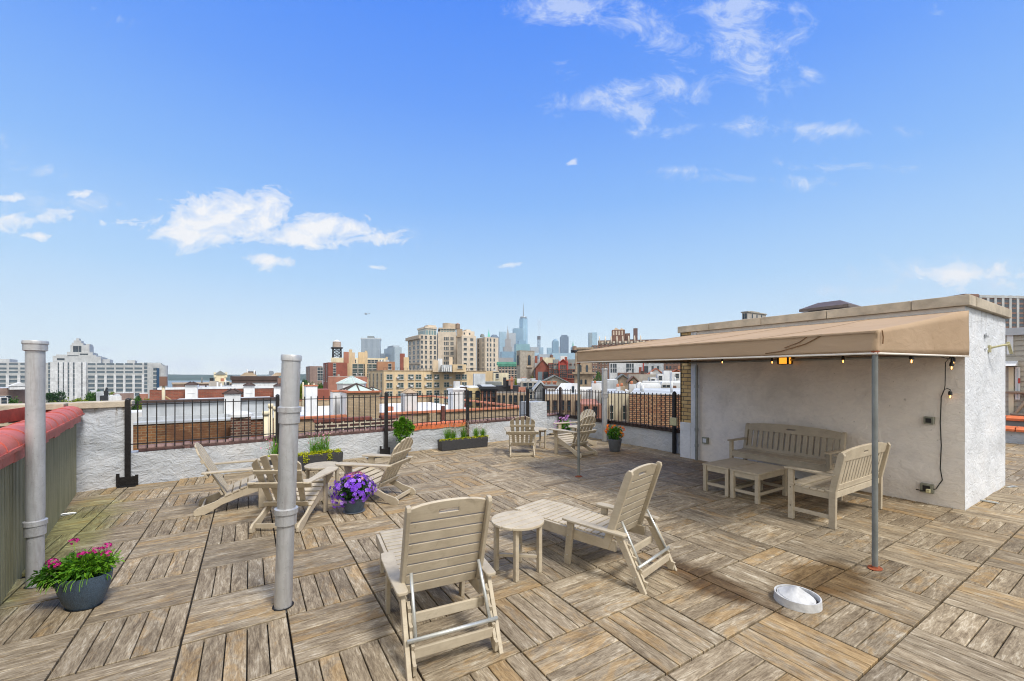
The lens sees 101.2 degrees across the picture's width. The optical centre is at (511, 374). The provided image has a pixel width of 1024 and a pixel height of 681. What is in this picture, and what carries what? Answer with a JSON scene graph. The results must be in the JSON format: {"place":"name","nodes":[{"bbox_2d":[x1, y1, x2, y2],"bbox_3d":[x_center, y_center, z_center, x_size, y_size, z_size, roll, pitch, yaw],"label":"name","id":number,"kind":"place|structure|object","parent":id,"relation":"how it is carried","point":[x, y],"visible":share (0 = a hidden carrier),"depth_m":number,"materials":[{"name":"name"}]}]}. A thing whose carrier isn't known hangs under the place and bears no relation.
{"place":"outdoors","nodes":[
{"label":"outdoors","id":0,"kind":"place"},
{"bbox_2d":[0,387,24,402],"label":"brick house","id":1,"kind":"structure","parent":0,"point":[12,394],"depth_m":128.23,"materials":[{"name":"red brick"}]},
{"bbox_2d":[0,338,167,402],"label":"warehouse block","id":2,"kind":"structure","parent":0,"point":[80,369],"depth_m":244.30,"materials":[{"name":"concrete"}]},
{"bbox_2d":[58,362,156,395],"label":"window","id":3,"kind":"structure","parent":2,"relation":"in","point":[145,367],"depth_m":241.24,"materials":[{"name":"glass"}]},
{"bbox_2d":[131,386,273,450],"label":"neighbour building","id":4,"kind":"structure","parent":0,"point":[203,392],"depth_m":21.74,"materials":[{"name":"red brick"}]},
{"bbox_2d":[184,381,198,397],"bbox_3d":[-16.424,1.198,21.596,0.578,1.690,0.968,0,0,-32],"label":"chimney","id":5,"kind":"object","parent":4,"relation":"on","point":[191,389],"visible":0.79,"depth_m":21.29,"materials":[{"name":"white paint"}]},
{"bbox_2d":[243,382,254,396],"bbox_3d":[-14.316,1.233,22.912,0.579,1.621,0.968,0,0,-32],"label":"chimney","id":6,"kind":"object","parent":4,"relation":"on","point":[249,389],"visible":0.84,"depth_m":22.62,"materials":[{"name":"white paint"}]},
{"bbox_2d":[133,396,274,449],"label":"neighbour building","id":7,"kind":"structure","parent":0,"point":[142,429],"depth_m":13.00,"materials":[{"name":"brown brick"}]},
{"bbox_2d":[159,376,171,399],"bbox_3d":[-10.917,0.763,13.815,1.004,1.392,0.180,0,0,-32],"label":"roof mast","id":8,"kind":"object","parent":7,"relation":"on","point":[163,381],"visible":0.63,"depth_m":13.55,"materials":[{"name":"brown wood"}]},
{"bbox_2d":[222,388,242,413],"bbox_3d":[-9.359,0.953,14.098,0.574,0.980,0.669,0,0,-32],"label":"chimney","id":9,"kind":"object","parent":7,"relation":"on","point":[230,394],"visible":0.71,"depth_m":13.87,"materials":[{"name":"white paint"}]},
{"bbox_2d":[228,411,253,437],"bbox_3d":[-8.342,2.433,12.947,0.660,2.620,0.643,0,0,-32],"label":"chimney","id":10,"kind":"object","parent":7,"relation":"on","point":[237,431],"visible":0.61,"depth_m":12.74,"materials":[{"name":"brick"}]},
{"bbox_2d":[168,374,305,380],"bbox_3d":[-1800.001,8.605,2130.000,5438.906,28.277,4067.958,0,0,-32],"label":"shore hills","id":11,"kind":"structure","parent":0,"point":[174,377],"depth_m":1799.59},
{"bbox_2d":[306,366,322,385],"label":"brick block","id":12,"kind":"structure","parent":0,"point":[314,374],"depth_m":191.59,"materials":[{"name":"red brick"}]},
{"bbox_2d":[323,362,346,388],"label":"brick block","id":13,"kind":"structure","parent":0,"point":[333,368],"depth_m":111.58,"materials":[{"name":"red brick"}]},
{"bbox_2d":[331,340,342,357],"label":"water tank","id":14,"kind":"object","parent":13,"relation":"on","point":[336,344],"visible":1,"depth_m":114.25,"materials":[{"name":"brown wood"}]},
{"bbox_2d":[328,373,366,395],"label":"brick block","id":15,"kind":"structure","parent":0,"point":[332,381],"depth_m":95.66,"materials":[{"name":"red brick"}]},
{"bbox_2d":[336,376,366,389],"bbox_3d":[-15.257,1.532,40.000,2.613,2.821,2.613,0,0,35],"label":"octagonal lantern","id":16,"kind":"object","parent":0,"point":[346,382],"visible":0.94,"depth_m":39.22,"materials":[{"name":"white paint"}]},
{"bbox_2d":[313,415,397,431],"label":"brick wall","id":17,"kind":"structure","parent":0,"point":[338,422],"depth_m":11.98,"materials":[{"name":"red brick"}]},
{"bbox_2d":[347,363,375,386],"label":"apartment block","id":18,"kind":"structure","parent":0,"point":[358,369],"depth_m":119.28,"materials":[{"name":"beige brick"}]},
{"bbox_2d":[376,359,394,369],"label":"brick block","id":19,"kind":"structure","parent":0,"point":[383,365],"depth_m":108.74,"materials":[{"name":"orange brick"}]},
{"bbox_2d":[299,390,518,433],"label":"neighbour building","id":20,"kind":"structure","parent":0,"point":[426,407],"depth_m":23.02,"materials":[{"name":"brick"}]},
{"bbox_2d":[303,385,317,415],"bbox_3d":[-12.203,1.691,25.508,0.717,2.104,0.880,0,0,-32],"label":"chimney","id":21,"kind":"object","parent":20,"relation":"on","point":[310,391],"visible":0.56,"depth_m":25.14,"materials":[{"name":"white paint"}]},
{"bbox_2d":[329,390,339,414],"bbox_3d":[-9.505,1.804,23.066,0.815,1.877,0.880,0,0,-32],"label":"chimney","id":22,"kind":"object","parent":20,"relation":"on","point":[334,393],"visible":0.33,"depth_m":22.66,"materials":[{"name":"white paint"}]},
{"bbox_2d":[340,383,374,390],"bbox_3d":[-9.622,0.824,25.998,2.153,0.599,2.153,0,0,-32],"label":"skylight","id":23,"kind":"object","parent":20,"relation":"on","point":[356,387],"visible":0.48,"depth_m":25.66,"materials":[{"name":"glass"}]},
{"bbox_2d":[400,388,418,411],"bbox_3d":[-5.716,1.746,23.356,0.808,1.995,0.921,0,0,-32],"label":"chimney","id":24,"kind":"object","parent":20,"relation":"on","point":[405,392],"visible":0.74,"depth_m":23.13,"materials":[{"name":"white paint"}]},
{"bbox_2d":[447,381,465,408],"bbox_3d":[-3.402,1.578,25.578,0.841,2.329,0.920,0,0,-32],"label":"chimney","id":25,"kind":"object","parent":20,"relation":"on","point":[456,388],"visible":0.69,"depth_m":25.30,"materials":[{"name":"white paint"}]},
{"bbox_2d":[405,325,436,369],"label":"beige tower","id":26,"kind":"structure","parent":0,"point":[422,349],"depth_m":238.74,"materials":[{"name":"stone"}]},
{"bbox_2d":[368,368,485,404],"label":"apartment block","id":27,"kind":"structure","parent":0,"point":[397,382],"depth_m":75.99,"materials":[{"name":"beige brick"}]},
{"bbox_2d":[457,329,475,370],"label":"beige tower","id":28,"kind":"structure","parent":0,"point":[466,347],"depth_m":233.69,"materials":[{"name":"stone"}]},
{"bbox_2d":[477,337,497,370],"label":"beige tower","id":29,"kind":"structure","parent":0,"point":[487,352],"depth_m":235.70,"materials":[{"name":"stone"}]},
{"bbox_2d":[497,362,515,384],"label":"row building","id":30,"kind":"structure","parent":0,"point":[507,367],"depth_m":180.16,"materials":[{"name":"brick"}]},
{"bbox_2d":[0,0,1023,374],"label":"sky","id":31,"kind":"structure","parent":0,"point":[190,187],"materials":[{"name":"blue"}]},
{"bbox_2d":[520,378,537,400],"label":"cream house","id":32,"kind":"structure","parent":0,"point":[530,383],"depth_m":57.98,"materials":[{"name":"beige paint"}]},
{"bbox_2d":[542,375,569,386],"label":"slate roofed hall","id":33,"kind":"structure","parent":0,"point":[559,380],"depth_m":74.79,"materials":[{"name":"grey stone"}]},
{"bbox_2d":[572,347,594,386],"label":"church tower","id":34,"kind":"structure","parent":0,"point":[586,375],"depth_m":117.51,"materials":[{"name":"brown stone"}]},
{"bbox_2d":[609,363,642,378],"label":"white building","id":35,"kind":"structure","parent":0,"point":[615,369],"depth_m":198.82,"materials":[{"name":"paint"}]},
{"bbox_2d":[642,363,663,372],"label":"grey building","id":36,"kind":"structure","parent":0,"point":[649,367],"depth_m":169.06,"materials":[{"name":"silver metal"}]},
{"bbox_2d":[629,369,679,427],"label":"brick gable wall","id":37,"kind":"structure","parent":0,"point":[660,408],"depth_m":21.23,"materials":[{"name":"brown brick"}]},
{"bbox_2d":[741,311,766,318],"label":"ornate tower","id":38,"kind":"structure","parent":0,"point":[749,314],"depth_m":151.53,"materials":[{"name":"beige stone"}]},
{"bbox_3d":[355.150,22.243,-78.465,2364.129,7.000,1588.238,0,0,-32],"label":"ground","id":39,"kind":"structure","parent":0,"visible":0},
{"bbox_2d":[46,390,66,402],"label":"leafy tree","id":40,"kind":"object","parent":39,"relation":"on","point":[54,396],"visible":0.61,"depth_m":148.59,"materials":[{"name":"green plant"}]},
{"bbox_2d":[230,369,280,386],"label":"building","id":41,"kind":"structure","parent":39,"relation":"on","point":[245,378],"depth_m":41.08,"materials":[{"name":"white paint"}]},
{"bbox_2d":[331,358,385,363],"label":"penthouse","id":42,"kind":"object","parent":39,"relation":"on","point":[370,360],"visible":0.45,"depth_m":134.34,"materials":[{"name":"beige brick"}]},
{"bbox_2d":[361,336,381,357],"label":"office tower","id":43,"kind":"structure","parent":39,"relation":"on","point":[371,345],"depth_m":1657.09,"materials":[{"name":"grey glass"}]},
{"bbox_2d":[384,345,401,369],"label":"office tower","id":44,"kind":"structure","parent":39,"relation":"on","point":[392,353],"depth_m":1662.38,"materials":[{"name":"glass"}]},
{"bbox_2d":[437,323,455,364],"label":"beige tower","id":45,"kind":"structure","parent":39,"relation":"on","point":[446,341],"depth_m":242.18,"materials":[{"name":"stone"}]},
{"bbox_2d":[465,386,480,407],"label":"rowhouse","id":46,"kind":"structure","parent":39,"relation":"on","point":[474,389],"depth_m":47.12,"materials":[{"name":"white paint"}]},
{"bbox_2d":[473,374,484,385],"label":"scaffold tower","id":47,"kind":"structure","parent":46,"relation":"on","point":[478,379],"depth_m":55.09,"materials":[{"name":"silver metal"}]},
{"bbox_2d":[20,434,937,680],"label":"roof slab","id":48,"kind":"structure","parent":39,"relation":"on","point":[247,630],"depth_m":2.90,"materials":[{"name":"wood"}]},
{"bbox_2d":[0,402,71,427],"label":"brick wall","id":49,"kind":"structure","parent":48,"relation":"on","point":[11,413],"depth_m":5.75,"materials":[{"name":"brick"}]},
{"bbox_2d":[131,415,529,484],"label":"parapet wall","id":50,"kind":"structure","parent":48,"relation":"on","point":[153,463],"depth_m":7.70,"materials":[{"name":"grey paint"}]},
{"bbox_2d":[0,433,1023,680],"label":"deck","id":51,"kind":"structure","parent":48,"relation":"on","point":[710,609],"depth_m":3.38,"materials":[{"name":"brown wood"}]},
{"bbox_2d":[21,340,48,588],"bbox_3d":[-3.936,0.748,3.473,0.155,2.050,0.155,0,0,-32],"label":"vent pipe","id":52,"kind":"object","parent":51,"relation":"on","point":[34,524],"visible":0.95,"depth_m":3.43,"materials":[{"name":"silver metal"}]},
{"bbox_2d":[0,406,84,605],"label":"ribbed wall","id":53,"kind":"structure","parent":51,"relation":"on","point":[61,422],"depth_m":3.70,"materials":[{"name":"green paint"}]},
{"bbox_2d":[25,538,124,611],"bbox_3d":[-3.245,1.495,3.158,0.620,0.496,0.394,0,0,0],"label":"flower bowl","id":54,"kind":"object","parent":51,"relation":"on","point":[78,581],"visible":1,"depth_m":3.10,"materials":[{"name":"grey plastic"}]},
{"bbox_2d":[68,400,134,491],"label":"wall pier","id":55,"kind":"structure","parent":51,"relation":"on","point":[100,445],"depth_m":6.38,"materials":[{"name":"grey paint"}]},
{"bbox_2d":[193,442,273,515],"bbox_3d":[-3.664,1.307,5.603,0.903,0.871,0.810,0,0,-31],"label":"adirondack chair","id":56,"kind":"object","parent":51,"relation":"on","point":[236,490],"visible":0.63,"depth_m":5.42,"materials":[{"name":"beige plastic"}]},
{"bbox_2d":[272,354,301,612],"bbox_3d":[-1.694,0.813,3.167,0.197,1.924,0.181,0,0,-32],"label":"vent pipe","id":57,"kind":"object","parent":51,"relation":"on","point":[289,408],"visible":0.99,"depth_m":3.11,"materials":[{"name":"silver metal"}]},
{"bbox_2d":[247,454,338,533],"bbox_3d":[-2.630,1.307,5.042,0.810,0.871,0.903,0,0,-3],"label":"adirondack chair","id":58,"kind":"object","parent":51,"relation":"on","point":[311,491],"visible":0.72,"depth_m":4.81,"materials":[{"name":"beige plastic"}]},
{"bbox_2d":[260,433,342,470],"bbox_3d":[-3.841,1.408,7.725,1.358,0.670,0.469,0,0,-36],"label":"planter trough","id":59,"kind":"object","parent":51,"relation":"on","point":[322,453],"visible":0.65,"depth_m":7.80,"materials":[{"name":"plastic"}]},
{"bbox_2d":[304,461,338,500],"bbox_3d":[-2.695,1.513,5.980,0.462,0.460,0.470,0,0,28],"label":"side table","id":60,"kind":"object","parent":51,"relation":"on","point":[319,466],"visible":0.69,"depth_m":5.93,"materials":[{"name":"beige wood"}]},
{"bbox_2d":[116,388,528,488],"bbox_3d":[-2.804,1.056,8.978,8.273,1.373,0.166,0,0,-37],"label":"iron fence","id":61,"kind":"object","parent":51,"relation":"on","point":[128,480],"visible":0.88,"depth_m":8.11,"materials":[{"name":"metal"}]},
{"bbox_2d":[329,471,376,513],"bbox_3d":[-2.003,1.494,5.349,0.569,0.498,0.569,0,0,-32],"label":"petunia pot","id":62,"kind":"object","parent":51,"relation":"on","point":[353,499],"visible":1,"depth_m":5.24,"materials":[{"name":"purple plant"}]},
{"bbox_2d":[335,437,415,504],"bbox_3d":[-1.881,1.307,5.951,0.903,0.871,0.810,0,0,13],"label":"adirondack chair","id":63,"kind":"object","parent":51,"relation":"on","point":[398,457],"visible":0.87,"depth_m":5.86,"materials":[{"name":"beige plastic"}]},
{"bbox_2d":[393,413,415,455],"bbox_3d":[-2.318,1.291,9.046,0.517,0.904,0.330,0,0,-32],"label":"shrub pot","id":64,"kind":"object","parent":51,"relation":"on","point":[403,426],"visible":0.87,"depth_m":8.99,"materials":[{"name":"green plant"}]},
{"bbox_2d":[376,495,503,680],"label":"sun lounger","id":65,"kind":"object","parent":51,"relation":"on","point":[429,545],"visible":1,"depth_m":2.71,"materials":[{"name":"beige plastic"}]},
{"bbox_2d":[437,419,488,450],"bbox_3d":[-1.113,1.395,9.955,1.354,0.697,0.397,0,0,-32],"label":"planter trough","id":66,"kind":"object","parent":51,"relation":"on","point":[452,442],"visible":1,"depth_m":9.86,"materials":[{"name":"plastic"}]},
{"bbox_2d":[491,511,543,581],"bbox_3d":[0.051,1.513,3.733,0.470,0.460,0.462,0,0,-40],"label":"side table","id":67,"kind":"object","parent":51,"relation":"on","point":[517,523],"visible":0.99,"depth_m":3.71,"materials":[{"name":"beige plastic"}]},
{"bbox_2d":[504,416,538,456],"bbox_3d":[0.222,1.307,9.250,0.810,0.871,0.903,0,0,0],"label":"adirondack chair","id":68,"kind":"object","parent":51,"relation":"on","point":[517,437],"visible":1,"depth_m":8.95,"materials":[{"name":"beige wood"}]},
{"bbox_2d":[548,416,597,457],"bbox_3d":[1.375,1.307,9.259,0.810,0.871,0.903,0,0,-38],"label":"adirondack chair","id":69,"kind":"object","parent":51,"relation":"on","point":[567,440],"visible":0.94,"depth_m":9.13,"materials":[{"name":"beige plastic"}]},
{"bbox_2d":[553,409,596,444],"bbox_3d":[1.579,1.307,10.373,0.903,0.871,0.810,0,0,-30],"label":"adirondack chair","id":70,"kind":"object","parent":51,"relation":"on","point":[591,442],"visible":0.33,"depth_m":10.45,"materials":[{"name":"beige wood"}]},
{"bbox_2d":[513,461,676,594],"bbox_3d":[0.724,1.263,4.066,1.518,0.960,0.676,0,0,45],"label":"sun lounger","id":71,"kind":"object","parent":51,"relation":"on","point":[603,529],"visible":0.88,"depth_m":3.78,"materials":[{"name":"beige plastic"}]},
{"bbox_2d":[601,368,607,441],"bbox_3d":[2.416,0.808,10.974,0.181,1.930,0.181,0,0,-32],"label":"vent pipe","id":72,"kind":"object","parent":51,"relation":"on","point":[604,395],"visible":0.97,"depth_m":10.91,"materials":[{"name":"silver metal"}]},
{"bbox_2d":[546,387,679,453],"bbox_3d":[2.296,1.056,10.711,0.755,1.373,4.331,0,0,-32],"label":"iron fence","id":73,"kind":"object","parent":51,"relation":"on","point":[674,403],"visible":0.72,"depth_m":10.49,"materials":[{"name":"metal"}]},
{"bbox_2d":[604,424,624,451],"bbox_3d":[2.333,1.434,9.563,0.467,0.619,0.472,0,0,7],"label":"lantana pot","id":74,"kind":"object","parent":51,"relation":"on","point":[614,438],"visible":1,"depth_m":9.45,"materials":[{"name":"green plant"}]},
{"bbox_2d":[702,458,757,496],"bbox_3d":[3.304,1.538,6.359,0.796,0.410,0.405,0,0,-32],"label":"coffee table","id":75,"kind":"object","parent":51,"relation":"on","point":[722,466],"visible":0.75,"depth_m":6.27,"materials":[{"name":"beige plastic"}]},
{"bbox_2d":[729,462,787,503],"bbox_3d":[3.526,1.538,6.003,0.796,0.410,0.405,0,0,-32],"label":"coffee table","id":76,"kind":"object","parent":51,"relation":"on","point":[759,472],"visible":0.99,"depth_m":5.92,"materials":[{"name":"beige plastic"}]},
{"bbox_2d":[727,423,846,471],"bbox_3d":[4.378,1.288,6.788,0.617,0.909,1.512,0,0,-32],"label":"garden bench","id":77,"kind":"object","parent":51,"relation":"on","point":[803,459],"visible":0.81,"depth_m":6.79,"materials":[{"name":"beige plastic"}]},
{"bbox_2d":[773,584,822,613],"bbox_3d":[2.186,1.683,3.221,0.312,0.120,0.312,0,0,-32],"label":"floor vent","id":78,"kind":"object","parent":51,"relation":"on","point":[798,598],"visible":1,"depth_m":3.17,"materials":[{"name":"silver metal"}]},
{"bbox_2d":[784,442,890,529],"bbox_3d":[4.092,1.288,5.267,1.412,0.909,0.617,0,0,-32],"label":"garden bench","id":79,"kind":"object","parent":51,"relation":"on","point":[853,466],"visible":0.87,"depth_m":5.02,"materials":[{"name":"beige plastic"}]},
{"bbox_2d":[678,294,1011,509],"bbox_3d":[5.650,0.380,7.747,2.451,2.787,4.280,0,0,-32],"label":"stair bulkhead","id":80,"kind":"object","parent":51,"relation":"on","point":[721,404],"visible":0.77,"depth_m":6.23,"materials":[{"name":"paint"}]},
{"bbox_2d":[575,310,969,570],"bbox_3d":[3.438,0.462,6.254,3.055,2.561,4.113,0,0,-32],"label":"awning","id":81,"kind":"object","parent":80,"relation":"attached to","point":[945,334],"visible":1,"depth_m":4.81,"materials":[{"name":"beige fabric"}]},
{"bbox_2d":[721,355,955,491],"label":"string lights","id":82,"kind":"object","parent":81,"relation":"hanging from","point":[952,360],"visible":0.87,"depth_m":5.55,"materials":[{"name":"plastic"}]},
{"bbox_2d":[799,300,859,312],"bbox_3d":[5.782,-1.099,7.640,0.600,0.440,0.760,0,0,-32],"label":"roof vent","id":83,"kind":"object","parent":80,"relation":"on","point":[832,305],"visible":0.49,"depth_m":7.48,"materials":[{"name":"black metal"}]},
{"bbox_2d":[1005,415,1023,443],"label":"parapet wall","id":84,"kind":"structure","parent":51,"relation":"on","point":[1014,429],"depth_m":10.70,"materials":[{"name":"grey paint"}]},
{"bbox_2d":[519,401,546,436],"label":"corner pier","id":85,"kind":"structure","parent":48,"relation":"on","point":[538,412],"depth_m":11.83,"materials":[{"name":"grey paint"}]},
{"bbox_2d":[547,412,679,453],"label":"parapet wall","id":86,"kind":"structure","parent":48,"relation":"on","point":[659,438],"depth_m":10.26,"materials":[{"name":"grey paint"}]},
{"bbox_2d":[1005,327,1023,414],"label":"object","id":87,"kind":"structure","parent":48,"relation":"on","point":[1014,369],"depth_m":11.64,"materials":[{"name":"white paint"}]},
{"bbox_2d":[1009,367,1013,414],"bbox_3d":[13.870,0.768,11.687,0.028,1.950,0.093,0,0,-32],"label":"door","id":88,"kind":"structure","parent":87,"relation":"in","point":[1011,369],"depth_m":11.67,"materials":[{"name":"wood"}]},
{"bbox_2d":[1005,390,1023,415],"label":"wooden trestle","id":89,"kind":"object","parent":87,"relation":"attached to","point":[1017,410],"visible":0.7,"depth_m":11.48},
{"bbox_2d":[1015,367,1019,399],"bbox_3d":[13.925,0.243,11.577,0.049,0.900,0.090,0,0,-32],"label":"window","id":90,"kind":"structure","parent":87,"relation":"in","point":[1017,369],"depth_m":11.57,"materials":[{"name":"white paint"}]},
{"bbox_2d":[477,384,498,407],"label":"rowhouse","id":91,"kind":"structure","parent":39,"relation":"on","point":[485,388],"depth_m":46.04,"materials":[{"name":"brick"}]},
{"bbox_2d":[496,392,529,406],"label":"rowhouse","id":92,"kind":"structure","parent":39,"relation":"on","point":[508,398],"depth_m":45.06,"materials":[{"name":"beige brick"}]},
{"bbox_2d":[496,377,519,391],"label":"tar roof","id":93,"kind":"structure","parent":92,"relation":"on","point":[504,388],"depth_m":48.07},
{"bbox_2d":[516,350,534,385],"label":"church tower","id":94,"kind":"structure","parent":39,"relation":"on","point":[525,363],"depth_m":136.29,"materials":[{"name":"grey stone"}]},
{"bbox_2d":[534,359,548,380],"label":"gabled house","id":95,"kind":"structure","parent":39,"relation":"on","point":[541,368],"depth_m":129.94,"materials":[{"name":"red brick"}]},
{"bbox_2d":[543,384,557,389],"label":"dark house","id":96,"kind":"structure","parent":39,"relation":"on","point":[545,386],"depth_m":37.99,"materials":[{"name":"grey stone"}]},
{"bbox_2d":[532,380,544,400],"bbox_3d":[2.752,2.646,41.442,1.508,4.194,3.500,0,0,1],"label":"dormer","id":97,"kind":"object","parent":96,"relation":"on","point":[537,387],"visible":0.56,"depth_m":39.99,"materials":[{"name":"silver metal"}]},
{"bbox_2d":[558,359,567,380],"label":"red rowhouse","id":98,"kind":"structure","parent":39,"relation":"on","point":[562,366],"depth_m":125.86,"materials":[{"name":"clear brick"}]},
{"bbox_2d":[545,388,581,415],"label":"tenement","id":99,"kind":"structure","parent":39,"relation":"on","point":[572,402],"depth_m":29.90,"materials":[{"name":"beige"}]},
{"bbox_2d":[555,383,576,392],"bbox_3d":[4.116,1.100,31.954,1.250,0.850,1.530,0,0,-32],"label":"gabled dormer","id":100,"kind":"object","parent":99,"relation":"on","point":[569,386],"visible":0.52,"depth_m":31.54,"materials":[{"name":"white paint"}]},
{"bbox_2d":[567,359,574,382],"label":"red rowhouse","id":101,"kind":"structure","parent":39,"relation":"on","point":[571,369],"depth_m":126.92,"materials":[{"name":"brick"}]},
{"bbox_2d":[580,399,600,418],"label":"brick house","id":102,"kind":"structure","parent":39,"relation":"on","point":[582,405],"depth_m":25.95,"materials":[{"name":"red brick"}]},
{"bbox_2d":[601,389,628,422],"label":"cream house","id":103,"kind":"structure","parent":39,"relation":"on","point":[623,406],"depth_m":26.82,"materials":[{"name":"beige paint"}]},
{"bbox_2d":[591,381,600,403],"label":"chimney block","id":104,"kind":"structure","parent":103,"relation":"on","point":[595,386],"depth_m":32.95,"materials":[{"name":"white paint"}]},
{"bbox_2d":[598,335,679,378],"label":"brown complex","id":105,"kind":"structure","parent":39,"relation":"on","point":[607,343],"depth_m":326.07,"materials":[{"name":"beige stone"}]},
{"bbox_2d":[612,328,624,339],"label":"brown tower","id":106,"kind":"structure","parent":105,"relation":"on","point":[619,334],"depth_m":337.16,"materials":[{"name":"brick"}]},
{"bbox_2d":[627,372,655,382],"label":"hip roof house","id":107,"kind":"structure","parent":39,"relation":"on","point":[642,376],"depth_m":77.44,"materials":[{"name":"white paint"}]},
{"bbox_2d":[978,295,1023,327],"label":"apartment tower","id":108,"kind":"structure","parent":39,"relation":"on","point":[1015,304],"depth_m":151.33,"materials":[{"name":"concrete"}]},
{"bbox_3d":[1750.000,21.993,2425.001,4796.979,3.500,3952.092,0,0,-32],"label":"far shore ground","id":109,"kind":"structure","parent":0,"visible":0},
{"bbox_2d":[519,303,527,343],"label":"glass skyscraper","id":110,"kind":"structure","parent":109,"relation":"on","point":[523,321],"depth_m":2932.10,"materials":[{"name":"glass"}]},
{"bbox_2d":[560,335,568,352],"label":"office tower","id":111,"kind":"structure","parent":109,"relation":"on","point":[564,343],"depth_m":1900.54,"materials":[{"name":"glass"}]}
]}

